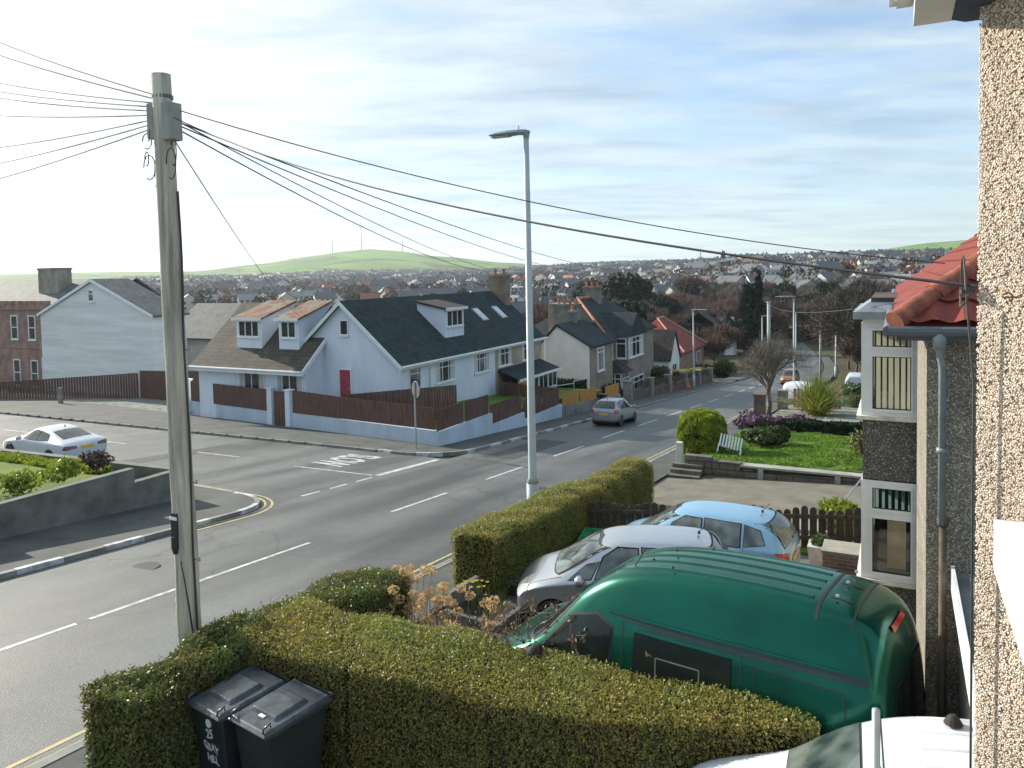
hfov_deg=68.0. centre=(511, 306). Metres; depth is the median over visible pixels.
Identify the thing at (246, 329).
window
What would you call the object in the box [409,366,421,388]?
window
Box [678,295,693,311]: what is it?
bare tree
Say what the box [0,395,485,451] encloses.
pavement
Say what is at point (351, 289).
distant woodland
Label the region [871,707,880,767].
metal post
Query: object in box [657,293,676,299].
bare tree
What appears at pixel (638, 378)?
window
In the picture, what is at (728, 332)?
bare tree
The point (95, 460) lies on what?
garden shrub
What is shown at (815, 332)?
bare tree
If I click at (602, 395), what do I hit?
wheelie bin
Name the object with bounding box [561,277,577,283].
town house
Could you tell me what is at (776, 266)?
town house
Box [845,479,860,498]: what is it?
handrail
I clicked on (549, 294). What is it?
town house
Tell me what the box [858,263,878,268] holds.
town house
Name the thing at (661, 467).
pavement
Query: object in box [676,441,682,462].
gate post
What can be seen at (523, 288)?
town house
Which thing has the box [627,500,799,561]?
parked car
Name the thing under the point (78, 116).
telephone wire
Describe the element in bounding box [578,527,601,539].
plastic crate
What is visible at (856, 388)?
green bush
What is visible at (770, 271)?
town house
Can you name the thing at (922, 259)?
town house
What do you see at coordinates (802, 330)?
valley scrub
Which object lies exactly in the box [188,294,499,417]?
semi detached house
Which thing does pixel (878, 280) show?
town house
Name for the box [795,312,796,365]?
street lamp
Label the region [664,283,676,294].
town house
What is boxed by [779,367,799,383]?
parked car
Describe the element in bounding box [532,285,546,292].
bare tree
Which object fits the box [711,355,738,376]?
winter bush
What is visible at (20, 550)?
pavement
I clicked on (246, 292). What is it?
town house
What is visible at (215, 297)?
town house
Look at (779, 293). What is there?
evergreen tree
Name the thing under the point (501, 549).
privet hedge
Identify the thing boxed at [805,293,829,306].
bare tree
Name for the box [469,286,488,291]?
town house
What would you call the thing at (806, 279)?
bare tree
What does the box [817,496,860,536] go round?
green bush
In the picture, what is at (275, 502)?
road
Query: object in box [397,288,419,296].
town house
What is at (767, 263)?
town house
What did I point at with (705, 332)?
bare tree
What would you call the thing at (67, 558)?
kerb
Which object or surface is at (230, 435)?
kerb
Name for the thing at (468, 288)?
town house
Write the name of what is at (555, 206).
telephone wire
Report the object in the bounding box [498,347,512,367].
window
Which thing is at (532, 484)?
street lamp
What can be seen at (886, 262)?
town house
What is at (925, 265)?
town house
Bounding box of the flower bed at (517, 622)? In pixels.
[424,614,534,642]
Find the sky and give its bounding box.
[0,0,981,273]
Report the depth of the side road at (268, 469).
30.34 m
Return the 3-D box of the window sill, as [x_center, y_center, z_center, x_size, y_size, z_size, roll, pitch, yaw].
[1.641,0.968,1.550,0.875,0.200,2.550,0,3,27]
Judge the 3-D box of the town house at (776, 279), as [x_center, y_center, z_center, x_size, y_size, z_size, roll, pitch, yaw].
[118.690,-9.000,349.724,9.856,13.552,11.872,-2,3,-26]
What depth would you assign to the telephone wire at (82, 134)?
11.96 m
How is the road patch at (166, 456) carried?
on the side road at (268, 469)
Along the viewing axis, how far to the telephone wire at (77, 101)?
11.71 m
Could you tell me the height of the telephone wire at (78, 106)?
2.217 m
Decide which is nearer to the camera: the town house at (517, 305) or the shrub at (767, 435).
the shrub at (767, 435)
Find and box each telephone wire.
[0,42,151,94]
[0,55,151,98]
[0,83,151,102]
[0,91,145,106]
[0,98,145,110]
[0,115,146,117]
[0,120,146,147]
[0,125,146,163]
[0,130,146,178]
[174,117,978,287]
[176,142,300,316]
[180,110,944,263]
[182,123,648,269]
[182,126,606,270]
[182,131,510,270]
[186,126,525,273]
[769,301,902,312]
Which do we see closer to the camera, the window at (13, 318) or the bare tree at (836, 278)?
the window at (13, 318)
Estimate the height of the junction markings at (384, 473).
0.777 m
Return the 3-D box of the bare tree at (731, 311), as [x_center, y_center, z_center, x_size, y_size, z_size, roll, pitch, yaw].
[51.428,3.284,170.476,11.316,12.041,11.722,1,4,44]
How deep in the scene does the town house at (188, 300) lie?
409.49 m
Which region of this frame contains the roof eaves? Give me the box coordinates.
[889,0,996,25]
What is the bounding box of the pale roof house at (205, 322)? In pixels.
[186,303,241,370]
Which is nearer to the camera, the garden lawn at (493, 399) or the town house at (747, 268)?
the garden lawn at (493, 399)
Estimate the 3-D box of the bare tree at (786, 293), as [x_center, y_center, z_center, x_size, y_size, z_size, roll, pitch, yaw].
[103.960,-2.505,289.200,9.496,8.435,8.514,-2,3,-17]
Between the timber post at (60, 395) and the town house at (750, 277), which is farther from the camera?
the town house at (750, 277)
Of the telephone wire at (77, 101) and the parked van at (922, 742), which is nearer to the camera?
the parked van at (922, 742)
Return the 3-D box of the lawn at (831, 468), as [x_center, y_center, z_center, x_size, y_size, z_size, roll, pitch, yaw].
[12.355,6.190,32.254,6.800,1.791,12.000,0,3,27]
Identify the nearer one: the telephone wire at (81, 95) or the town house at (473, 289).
the telephone wire at (81, 95)
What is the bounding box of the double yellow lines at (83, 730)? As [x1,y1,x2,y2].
[5,408,752,767]
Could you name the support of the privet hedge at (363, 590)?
on the ground at (378, 260)
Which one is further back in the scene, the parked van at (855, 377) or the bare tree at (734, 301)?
the bare tree at (734, 301)
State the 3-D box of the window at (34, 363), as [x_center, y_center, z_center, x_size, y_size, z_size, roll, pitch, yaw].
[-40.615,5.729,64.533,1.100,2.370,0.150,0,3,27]
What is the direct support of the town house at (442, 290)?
on the ground at (378, 260)
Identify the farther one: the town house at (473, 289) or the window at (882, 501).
the town house at (473, 289)
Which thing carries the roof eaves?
attached to the house wall at (998, 719)
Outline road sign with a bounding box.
[412,381,419,448]
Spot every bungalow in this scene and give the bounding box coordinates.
[652,316,707,368]
[653,329,681,373]
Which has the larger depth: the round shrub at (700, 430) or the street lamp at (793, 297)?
the street lamp at (793, 297)
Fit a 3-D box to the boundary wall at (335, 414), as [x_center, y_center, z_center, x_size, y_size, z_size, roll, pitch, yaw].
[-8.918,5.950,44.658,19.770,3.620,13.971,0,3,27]
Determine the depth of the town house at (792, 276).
348.17 m
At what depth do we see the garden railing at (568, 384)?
50.84 m
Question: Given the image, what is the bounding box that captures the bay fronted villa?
[682,310,737,354]
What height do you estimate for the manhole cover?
0.036 m
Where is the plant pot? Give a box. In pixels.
[807,533,832,566]
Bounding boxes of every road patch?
[0,426,127,443]
[123,444,243,462]
[198,537,241,554]
[483,439,566,458]
[712,409,736,415]
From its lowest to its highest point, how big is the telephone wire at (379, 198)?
2.037 m
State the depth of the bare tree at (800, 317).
195.71 m
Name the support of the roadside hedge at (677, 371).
on the ground at (378, 260)
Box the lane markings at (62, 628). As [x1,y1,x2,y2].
[0,384,760,650]
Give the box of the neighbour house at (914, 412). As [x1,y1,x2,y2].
[853,231,980,716]
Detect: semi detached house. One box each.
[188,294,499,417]
[445,269,560,393]
[534,282,656,396]
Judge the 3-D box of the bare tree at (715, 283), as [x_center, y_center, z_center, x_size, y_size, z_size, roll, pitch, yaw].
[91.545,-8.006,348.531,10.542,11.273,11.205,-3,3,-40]
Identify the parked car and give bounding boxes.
[3,423,106,455]
[517,523,728,614]
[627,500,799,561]
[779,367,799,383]
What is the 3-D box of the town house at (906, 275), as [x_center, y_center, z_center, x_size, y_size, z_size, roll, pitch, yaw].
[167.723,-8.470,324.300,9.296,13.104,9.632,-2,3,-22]
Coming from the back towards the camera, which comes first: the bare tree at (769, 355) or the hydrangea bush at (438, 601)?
the bare tree at (769, 355)
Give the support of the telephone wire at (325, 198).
attached to the telegraph pole at (164, 128)
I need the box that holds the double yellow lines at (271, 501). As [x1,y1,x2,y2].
[194,484,272,530]
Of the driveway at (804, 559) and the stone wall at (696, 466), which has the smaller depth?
the driveway at (804, 559)
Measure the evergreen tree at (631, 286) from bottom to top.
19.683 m
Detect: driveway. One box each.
[413,555,809,628]
[619,476,860,545]
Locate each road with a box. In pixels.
[0,341,822,767]
[0,414,445,500]
[251,496,289,511]
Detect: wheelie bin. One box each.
[185,665,290,767]
[228,679,335,767]
[597,393,607,399]
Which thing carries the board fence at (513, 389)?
on the garden lawn at (493, 399)
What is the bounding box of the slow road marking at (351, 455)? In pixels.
[314,454,380,466]
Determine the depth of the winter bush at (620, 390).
60.59 m
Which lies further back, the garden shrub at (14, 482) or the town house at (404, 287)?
the town house at (404, 287)
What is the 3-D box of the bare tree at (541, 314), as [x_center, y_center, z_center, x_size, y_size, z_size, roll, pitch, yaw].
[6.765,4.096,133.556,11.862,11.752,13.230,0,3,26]
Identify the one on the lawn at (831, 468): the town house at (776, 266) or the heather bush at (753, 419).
the heather bush at (753, 419)
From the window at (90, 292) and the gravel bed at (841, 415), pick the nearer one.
the gravel bed at (841, 415)
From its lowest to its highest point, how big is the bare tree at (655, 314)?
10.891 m
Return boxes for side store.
[951,566,977,736]
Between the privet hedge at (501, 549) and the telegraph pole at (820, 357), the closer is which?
the privet hedge at (501, 549)
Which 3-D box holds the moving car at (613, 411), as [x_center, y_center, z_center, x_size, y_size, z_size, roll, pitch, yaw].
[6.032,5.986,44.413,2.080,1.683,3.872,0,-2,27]
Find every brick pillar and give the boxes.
[752,392,766,414]
[777,389,787,410]
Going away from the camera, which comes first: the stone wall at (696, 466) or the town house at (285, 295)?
the stone wall at (696, 466)
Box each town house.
[184,292,195,310]
[203,292,221,302]
[227,289,236,298]
[236,289,258,300]
[236,292,255,302]
[257,289,270,301]
[260,287,286,294]
[276,290,295,299]
[287,289,304,301]
[305,288,321,299]
[312,290,336,301]
[321,286,343,293]
[336,292,344,300]
[360,291,379,298]
[372,284,396,292]
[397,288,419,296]
[401,283,424,288]
[417,286,437,294]
[438,285,466,293]
[456,284,481,291]
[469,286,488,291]
[510,285,525,292]
[510,292,525,300]
[510,297,549,314]
[519,280,536,285]
[533,291,556,298]
[536,288,571,292]
[543,293,566,298]
[545,277,563,281]
[549,296,555,302]
[557,290,567,295]
[559,286,574,290]
[560,296,604,302]
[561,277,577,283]
[564,279,580,286]
[594,277,606,282]
[653,282,670,291]
[659,276,681,283]
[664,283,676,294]
[668,271,685,277]
[685,268,704,273]
[694,274,714,280]
[699,279,716,295]
[708,271,720,277]
[714,273,744,284]
[720,270,744,275]
[729,266,748,273]
[738,262,764,271]
[744,272,770,282]
[756,260,775,265]
[757,262,768,269]
[761,272,786,284]
[764,269,783,274]
[768,263,784,268]
[769,263,789,269]
[777,264,804,270]
[781,258,804,264]
[782,266,802,274]
[782,271,800,282]
[792,277,816,289]
[796,259,811,263]
[799,275,822,284]
[800,262,825,271]
[811,259,844,271]
[816,269,842,281]
[837,276,856,288]
[849,257,865,269]
[850,269,882,277]
[856,256,878,265]
[856,262,882,267]
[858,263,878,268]
[860,257,884,263]
[863,264,897,271]
[864,258,884,263]
[864,276,898,285]
[878,259,897,267]
[879,269,905,274]
[888,256,904,265]
[890,271,914,283]
[910,261,931,267]
[912,256,935,263]
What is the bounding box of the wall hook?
[1002,292,1019,301]
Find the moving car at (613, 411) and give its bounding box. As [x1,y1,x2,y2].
[591,396,636,425]
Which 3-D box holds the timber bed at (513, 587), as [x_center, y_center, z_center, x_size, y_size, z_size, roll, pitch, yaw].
[1.242,5.509,16.089,0.850,0.320,3.520,1,3,35]
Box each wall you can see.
[0,448,170,538]
[188,378,561,445]
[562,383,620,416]
[622,367,713,400]
[668,453,861,484]
[973,0,1023,767]
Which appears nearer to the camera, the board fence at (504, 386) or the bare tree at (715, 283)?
the board fence at (504, 386)
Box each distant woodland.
[149,253,936,302]
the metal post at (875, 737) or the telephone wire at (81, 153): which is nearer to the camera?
the metal post at (875, 737)
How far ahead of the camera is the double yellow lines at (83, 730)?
9.46 m
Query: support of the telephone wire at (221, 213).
attached to the telegraph pole at (164, 128)
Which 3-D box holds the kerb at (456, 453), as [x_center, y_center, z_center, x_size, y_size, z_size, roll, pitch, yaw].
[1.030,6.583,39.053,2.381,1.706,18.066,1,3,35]
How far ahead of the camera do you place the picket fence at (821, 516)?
17.58 m
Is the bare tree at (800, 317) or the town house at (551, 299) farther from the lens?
the town house at (551, 299)
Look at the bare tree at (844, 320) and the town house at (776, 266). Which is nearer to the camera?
the bare tree at (844, 320)
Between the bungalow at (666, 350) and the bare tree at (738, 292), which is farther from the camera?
the bare tree at (738, 292)
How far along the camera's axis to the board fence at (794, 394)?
52.00 m
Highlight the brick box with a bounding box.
[821,539,860,575]
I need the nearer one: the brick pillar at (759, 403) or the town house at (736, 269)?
the brick pillar at (759, 403)
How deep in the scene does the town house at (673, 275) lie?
521.95 m
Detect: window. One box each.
[10,315,18,339]
[13,359,20,385]
[27,315,36,340]
[30,360,39,387]
[87,289,94,302]
[237,321,259,337]
[238,373,264,388]
[276,375,302,391]
[279,321,296,339]
[338,320,348,336]
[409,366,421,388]
[435,359,456,384]
[446,309,463,327]
[474,352,490,374]
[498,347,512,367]
[521,344,534,361]
[534,377,538,389]
[539,374,547,386]
[548,371,556,386]
[597,346,605,372]
[613,373,621,388]
[615,338,626,359]
[622,372,628,396]
[628,334,643,358]
[629,373,643,388]
[672,362,676,371]
[696,350,700,362]
[861,321,916,417]
[861,471,916,584]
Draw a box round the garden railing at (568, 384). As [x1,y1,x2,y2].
[535,378,587,390]
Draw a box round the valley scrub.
[737,317,828,346]
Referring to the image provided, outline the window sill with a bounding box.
[993,520,1023,664]
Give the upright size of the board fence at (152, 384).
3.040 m
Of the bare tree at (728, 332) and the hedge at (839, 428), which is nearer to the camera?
the hedge at (839, 428)
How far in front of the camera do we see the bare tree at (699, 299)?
258.19 m
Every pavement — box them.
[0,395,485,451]
[0,486,254,571]
[43,399,777,767]
[459,379,735,444]
[725,368,766,378]
[815,353,834,381]
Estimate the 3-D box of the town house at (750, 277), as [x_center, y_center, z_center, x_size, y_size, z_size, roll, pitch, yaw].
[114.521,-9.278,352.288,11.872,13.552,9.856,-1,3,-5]
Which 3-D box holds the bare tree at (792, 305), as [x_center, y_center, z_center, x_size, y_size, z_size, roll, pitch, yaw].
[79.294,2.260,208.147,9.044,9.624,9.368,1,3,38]
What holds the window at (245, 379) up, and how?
in the semi detached house at (337, 348)
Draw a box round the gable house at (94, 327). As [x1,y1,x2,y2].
[36,278,189,396]
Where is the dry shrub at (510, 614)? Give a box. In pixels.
[443,575,527,631]
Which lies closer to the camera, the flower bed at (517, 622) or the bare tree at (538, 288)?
the flower bed at (517, 622)
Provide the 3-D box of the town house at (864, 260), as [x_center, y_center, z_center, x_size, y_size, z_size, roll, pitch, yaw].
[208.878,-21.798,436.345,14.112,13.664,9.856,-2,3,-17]
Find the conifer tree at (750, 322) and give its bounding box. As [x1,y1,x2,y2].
[736,271,773,353]
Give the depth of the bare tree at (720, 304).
186.50 m
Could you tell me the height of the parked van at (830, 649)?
2.533 m
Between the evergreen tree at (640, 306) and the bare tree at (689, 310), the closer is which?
the evergreen tree at (640, 306)
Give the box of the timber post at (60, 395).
[57,388,62,402]
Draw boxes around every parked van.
[499,546,926,737]
[693,713,975,767]
[783,381,846,406]
[845,372,860,391]
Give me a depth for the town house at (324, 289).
490.17 m
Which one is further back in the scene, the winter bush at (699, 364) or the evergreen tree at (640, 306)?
the evergreen tree at (640, 306)
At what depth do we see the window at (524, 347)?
52.85 m
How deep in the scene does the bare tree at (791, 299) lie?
255.89 m
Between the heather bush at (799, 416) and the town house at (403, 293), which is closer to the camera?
the heather bush at (799, 416)
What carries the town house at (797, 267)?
on the ground at (378, 260)
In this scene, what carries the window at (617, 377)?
in the semi detached house at (631, 333)
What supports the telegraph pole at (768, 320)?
on the pavement at (661, 467)
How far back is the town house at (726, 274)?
378.39 m
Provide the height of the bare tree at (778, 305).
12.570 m
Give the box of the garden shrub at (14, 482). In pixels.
[0,467,47,496]
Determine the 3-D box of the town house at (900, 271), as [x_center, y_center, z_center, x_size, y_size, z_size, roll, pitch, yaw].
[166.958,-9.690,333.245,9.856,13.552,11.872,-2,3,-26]
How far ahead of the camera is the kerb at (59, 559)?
17.93 m
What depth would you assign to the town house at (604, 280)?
517.44 m
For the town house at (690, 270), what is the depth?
542.64 m
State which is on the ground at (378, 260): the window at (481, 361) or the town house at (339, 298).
the town house at (339, 298)
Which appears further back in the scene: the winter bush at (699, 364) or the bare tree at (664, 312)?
the bare tree at (664, 312)
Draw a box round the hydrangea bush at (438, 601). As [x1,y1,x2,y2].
[375,563,505,642]
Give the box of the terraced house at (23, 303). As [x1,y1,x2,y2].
[0,268,160,389]
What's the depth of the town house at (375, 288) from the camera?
524.78 m
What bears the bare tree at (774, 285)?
on the ground at (378, 260)
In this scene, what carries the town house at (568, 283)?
on the ground at (378, 260)
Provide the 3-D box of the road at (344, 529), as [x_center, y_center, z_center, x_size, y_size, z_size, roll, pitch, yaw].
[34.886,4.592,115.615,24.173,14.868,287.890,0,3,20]
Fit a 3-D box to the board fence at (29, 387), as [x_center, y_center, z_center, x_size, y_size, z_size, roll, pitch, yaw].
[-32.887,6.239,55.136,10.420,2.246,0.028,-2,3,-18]
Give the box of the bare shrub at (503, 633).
[426,578,665,684]
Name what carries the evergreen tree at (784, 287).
on the ground at (378, 260)
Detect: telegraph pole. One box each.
[142,72,201,654]
[767,301,770,403]
[819,328,821,377]
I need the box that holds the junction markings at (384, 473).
[4,429,437,495]
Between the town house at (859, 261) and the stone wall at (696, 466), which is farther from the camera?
the town house at (859, 261)
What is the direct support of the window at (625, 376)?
in the semi detached house at (631, 333)
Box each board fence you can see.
[0,373,138,398]
[140,371,198,399]
[342,385,456,419]
[501,382,558,397]
[502,380,517,396]
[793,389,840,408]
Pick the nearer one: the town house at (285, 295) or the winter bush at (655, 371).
the winter bush at (655, 371)
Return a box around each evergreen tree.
[539,291,558,297]
[572,277,604,299]
[602,271,654,302]
[615,297,647,319]
[619,297,653,315]
[628,299,655,313]
[648,294,683,319]
[676,282,700,296]
[676,321,702,333]
[762,291,787,305]
[772,281,796,295]
[800,292,823,303]
[815,281,841,296]
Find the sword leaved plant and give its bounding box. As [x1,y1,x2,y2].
[768,371,860,415]
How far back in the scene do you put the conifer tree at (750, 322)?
149.73 m
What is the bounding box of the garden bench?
[715,433,742,455]
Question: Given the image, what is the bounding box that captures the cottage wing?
[541,306,616,389]
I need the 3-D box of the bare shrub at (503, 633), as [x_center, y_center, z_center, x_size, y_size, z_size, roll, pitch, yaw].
[0.451,4.369,9.378,3.618,1.554,1.618,0,3,27]
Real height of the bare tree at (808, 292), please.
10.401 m
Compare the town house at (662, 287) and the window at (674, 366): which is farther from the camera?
the town house at (662, 287)
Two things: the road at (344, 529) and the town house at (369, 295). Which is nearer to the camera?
the road at (344, 529)
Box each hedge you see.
[0,451,112,474]
[74,608,273,767]
[228,593,820,767]
[249,564,413,627]
[449,478,599,599]
[557,377,587,388]
[582,455,654,528]
[672,366,706,380]
[776,418,862,436]
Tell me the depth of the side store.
7.06 m
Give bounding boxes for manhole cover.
[132,561,159,569]
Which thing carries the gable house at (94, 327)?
on the ground at (378, 260)
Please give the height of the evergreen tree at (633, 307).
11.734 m
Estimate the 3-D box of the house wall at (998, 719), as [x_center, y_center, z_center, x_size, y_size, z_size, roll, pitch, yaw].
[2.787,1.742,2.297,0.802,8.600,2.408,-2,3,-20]
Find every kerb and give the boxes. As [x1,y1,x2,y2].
[0,412,377,451]
[0,496,259,579]
[13,492,258,574]
[26,398,776,767]
[194,485,234,491]
[377,418,591,456]
[391,419,587,455]
[635,381,734,407]
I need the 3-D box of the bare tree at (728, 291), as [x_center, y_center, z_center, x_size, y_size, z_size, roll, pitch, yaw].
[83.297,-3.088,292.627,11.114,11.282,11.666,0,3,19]
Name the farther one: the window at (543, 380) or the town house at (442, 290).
the town house at (442, 290)
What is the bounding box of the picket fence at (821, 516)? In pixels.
[585,501,860,546]
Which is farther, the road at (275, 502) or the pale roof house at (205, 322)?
the pale roof house at (205, 322)
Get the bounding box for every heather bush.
[733,409,780,429]
[772,414,821,425]
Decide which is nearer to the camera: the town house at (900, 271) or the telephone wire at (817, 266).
the telephone wire at (817, 266)
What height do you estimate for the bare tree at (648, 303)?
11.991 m
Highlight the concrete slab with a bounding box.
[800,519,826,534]
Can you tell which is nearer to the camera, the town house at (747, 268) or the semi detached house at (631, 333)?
the semi detached house at (631, 333)
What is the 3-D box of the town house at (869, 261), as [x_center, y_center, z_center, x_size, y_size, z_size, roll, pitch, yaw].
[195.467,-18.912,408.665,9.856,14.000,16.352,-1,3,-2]
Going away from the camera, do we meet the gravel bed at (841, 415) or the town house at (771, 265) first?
the gravel bed at (841, 415)
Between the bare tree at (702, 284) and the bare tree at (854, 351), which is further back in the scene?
the bare tree at (702, 284)
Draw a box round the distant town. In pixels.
[113,247,952,291]
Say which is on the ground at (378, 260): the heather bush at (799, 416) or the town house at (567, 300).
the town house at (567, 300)
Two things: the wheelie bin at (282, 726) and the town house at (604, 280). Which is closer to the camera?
the wheelie bin at (282, 726)
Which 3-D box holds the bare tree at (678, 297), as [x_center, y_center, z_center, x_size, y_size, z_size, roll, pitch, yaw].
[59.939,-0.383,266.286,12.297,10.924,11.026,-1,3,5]
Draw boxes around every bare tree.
[522,296,545,314]
[525,298,566,324]
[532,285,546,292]
[638,299,661,311]
[638,311,671,322]
[647,304,659,316]
[652,305,669,316]
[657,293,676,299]
[668,313,688,324]
[669,288,684,298]
[673,272,713,291]
[673,292,693,300]
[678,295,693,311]
[678,304,726,326]
[678,305,701,314]
[681,305,701,315]
[683,300,705,312]
[687,295,705,303]
[689,321,718,355]
[697,291,709,299]
[698,318,746,357]
[700,296,733,310]
[700,301,724,315]
[702,331,735,362]
[703,291,730,302]
[704,287,722,293]
[706,288,736,300]
[708,295,731,305]
[709,279,720,287]
[717,279,733,290]
[717,294,739,328]
[719,286,734,294]
[719,302,774,346]
[726,282,741,290]
[729,286,742,299]
[735,329,819,416]
[754,283,773,294]
[763,281,776,289]
[763,293,798,326]
[770,307,791,330]
[779,290,793,299]
[786,301,804,320]
[787,297,799,305]
[791,301,815,326]
[793,273,818,283]
[795,283,818,294]
[802,288,823,295]
[803,266,918,352]
[804,326,837,364]
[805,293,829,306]
[806,289,835,322]
[816,288,837,304]
[823,271,841,280]
[826,274,844,282]
[826,327,850,369]
[832,334,859,371]
[833,336,860,366]
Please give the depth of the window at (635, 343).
67.60 m
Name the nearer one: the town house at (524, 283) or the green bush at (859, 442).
the green bush at (859, 442)
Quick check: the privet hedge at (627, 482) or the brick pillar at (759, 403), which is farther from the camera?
the brick pillar at (759, 403)
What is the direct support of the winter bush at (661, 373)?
on the ground at (378, 260)
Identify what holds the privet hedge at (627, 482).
on the ground at (378, 260)
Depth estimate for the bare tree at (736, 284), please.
321.44 m
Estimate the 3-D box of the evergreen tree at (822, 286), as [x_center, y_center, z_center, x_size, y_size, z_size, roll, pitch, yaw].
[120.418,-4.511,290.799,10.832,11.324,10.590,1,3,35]
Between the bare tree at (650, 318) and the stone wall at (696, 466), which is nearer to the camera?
the stone wall at (696, 466)
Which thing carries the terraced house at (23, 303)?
on the ground at (378, 260)
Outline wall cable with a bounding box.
[959,255,974,767]
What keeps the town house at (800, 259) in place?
on the ground at (378, 260)
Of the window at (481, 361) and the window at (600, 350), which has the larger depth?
the window at (600, 350)
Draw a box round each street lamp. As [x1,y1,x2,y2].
[489,125,538,498]
[692,309,706,387]
[775,296,795,380]
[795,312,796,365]
[834,335,836,377]
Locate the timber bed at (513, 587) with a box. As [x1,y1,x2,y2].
[507,531,594,596]
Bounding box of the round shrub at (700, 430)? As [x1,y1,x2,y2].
[675,407,727,454]
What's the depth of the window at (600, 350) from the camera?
60.49 m
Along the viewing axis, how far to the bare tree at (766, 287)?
301.60 m
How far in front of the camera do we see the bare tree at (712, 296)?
242.12 m
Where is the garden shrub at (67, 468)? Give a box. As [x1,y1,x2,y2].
[37,455,88,483]
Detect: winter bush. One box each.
[601,383,622,396]
[650,364,670,378]
[655,369,676,387]
[692,361,710,367]
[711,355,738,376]
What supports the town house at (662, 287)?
on the ground at (378, 260)
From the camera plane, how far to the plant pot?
16.12 m
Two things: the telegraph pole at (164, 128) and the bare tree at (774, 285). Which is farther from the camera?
the bare tree at (774, 285)
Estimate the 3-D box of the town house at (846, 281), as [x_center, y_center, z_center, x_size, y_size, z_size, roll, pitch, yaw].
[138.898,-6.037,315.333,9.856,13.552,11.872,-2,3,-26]
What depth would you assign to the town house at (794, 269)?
369.06 m
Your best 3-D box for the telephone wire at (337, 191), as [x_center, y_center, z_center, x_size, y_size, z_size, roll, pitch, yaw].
[1.699,-2.567,34.719,0.018,2.010,51.885,-1,3,13]
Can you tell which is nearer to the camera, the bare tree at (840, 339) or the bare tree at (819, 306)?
the bare tree at (840, 339)
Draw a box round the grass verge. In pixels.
[800,546,807,555]
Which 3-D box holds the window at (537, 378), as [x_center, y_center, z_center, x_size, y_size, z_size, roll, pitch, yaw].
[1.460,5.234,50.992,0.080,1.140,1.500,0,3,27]
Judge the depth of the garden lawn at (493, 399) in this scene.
46.88 m
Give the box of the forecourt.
[22,391,166,411]
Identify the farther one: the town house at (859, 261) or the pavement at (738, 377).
the town house at (859, 261)
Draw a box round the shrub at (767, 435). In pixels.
[740,424,790,445]
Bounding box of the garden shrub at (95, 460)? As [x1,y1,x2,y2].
[74,450,115,471]
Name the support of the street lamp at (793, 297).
on the pavement at (661, 467)
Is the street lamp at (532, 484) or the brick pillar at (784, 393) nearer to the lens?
the street lamp at (532, 484)
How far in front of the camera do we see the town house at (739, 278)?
357.27 m
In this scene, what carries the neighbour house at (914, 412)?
on the ground at (378, 260)
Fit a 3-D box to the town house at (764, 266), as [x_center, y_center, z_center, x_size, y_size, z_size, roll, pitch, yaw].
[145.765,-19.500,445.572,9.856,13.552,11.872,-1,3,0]
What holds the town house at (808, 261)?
on the ground at (378, 260)
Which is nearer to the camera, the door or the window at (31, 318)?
the door
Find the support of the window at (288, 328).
in the semi detached house at (337, 348)
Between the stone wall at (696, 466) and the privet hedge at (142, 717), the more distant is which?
the stone wall at (696, 466)
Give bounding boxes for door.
[340,370,350,396]
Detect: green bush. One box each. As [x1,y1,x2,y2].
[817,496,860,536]
[841,381,860,407]
[848,425,862,454]
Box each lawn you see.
[0,461,97,500]
[435,387,601,429]
[702,429,862,473]
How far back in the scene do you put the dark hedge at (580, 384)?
54.50 m
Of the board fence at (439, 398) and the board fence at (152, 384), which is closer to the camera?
the board fence at (439, 398)
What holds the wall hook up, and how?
attached to the house wall at (998, 719)
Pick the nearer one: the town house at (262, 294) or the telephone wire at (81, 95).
the telephone wire at (81, 95)
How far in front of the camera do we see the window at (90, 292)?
59.41 m
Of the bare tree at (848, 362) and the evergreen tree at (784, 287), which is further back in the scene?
the evergreen tree at (784, 287)
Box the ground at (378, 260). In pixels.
[0,240,966,623]
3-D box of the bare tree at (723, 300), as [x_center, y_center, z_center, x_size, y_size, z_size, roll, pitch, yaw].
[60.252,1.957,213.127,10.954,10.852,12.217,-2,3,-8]
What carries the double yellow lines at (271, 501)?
on the side road at (268, 469)
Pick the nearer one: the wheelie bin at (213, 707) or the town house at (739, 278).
the wheelie bin at (213, 707)
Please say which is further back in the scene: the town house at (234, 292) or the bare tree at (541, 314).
the town house at (234, 292)
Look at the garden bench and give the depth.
30.21 m
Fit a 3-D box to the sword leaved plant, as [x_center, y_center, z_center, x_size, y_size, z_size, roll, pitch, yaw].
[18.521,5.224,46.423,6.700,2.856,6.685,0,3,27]
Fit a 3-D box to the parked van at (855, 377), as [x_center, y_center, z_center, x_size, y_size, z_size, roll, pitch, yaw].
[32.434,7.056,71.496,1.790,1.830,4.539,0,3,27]
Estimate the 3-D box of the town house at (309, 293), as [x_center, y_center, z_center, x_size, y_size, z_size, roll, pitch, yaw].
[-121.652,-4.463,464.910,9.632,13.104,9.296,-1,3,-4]
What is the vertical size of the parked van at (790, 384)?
1.830 m
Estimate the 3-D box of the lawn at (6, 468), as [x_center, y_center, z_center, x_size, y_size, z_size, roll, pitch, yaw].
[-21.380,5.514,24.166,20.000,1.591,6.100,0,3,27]
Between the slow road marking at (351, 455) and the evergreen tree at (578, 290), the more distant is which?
the evergreen tree at (578, 290)
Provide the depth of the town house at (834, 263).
406.08 m
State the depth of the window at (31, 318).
64.42 m
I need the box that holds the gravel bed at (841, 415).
[772,405,862,422]
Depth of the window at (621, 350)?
65.90 m

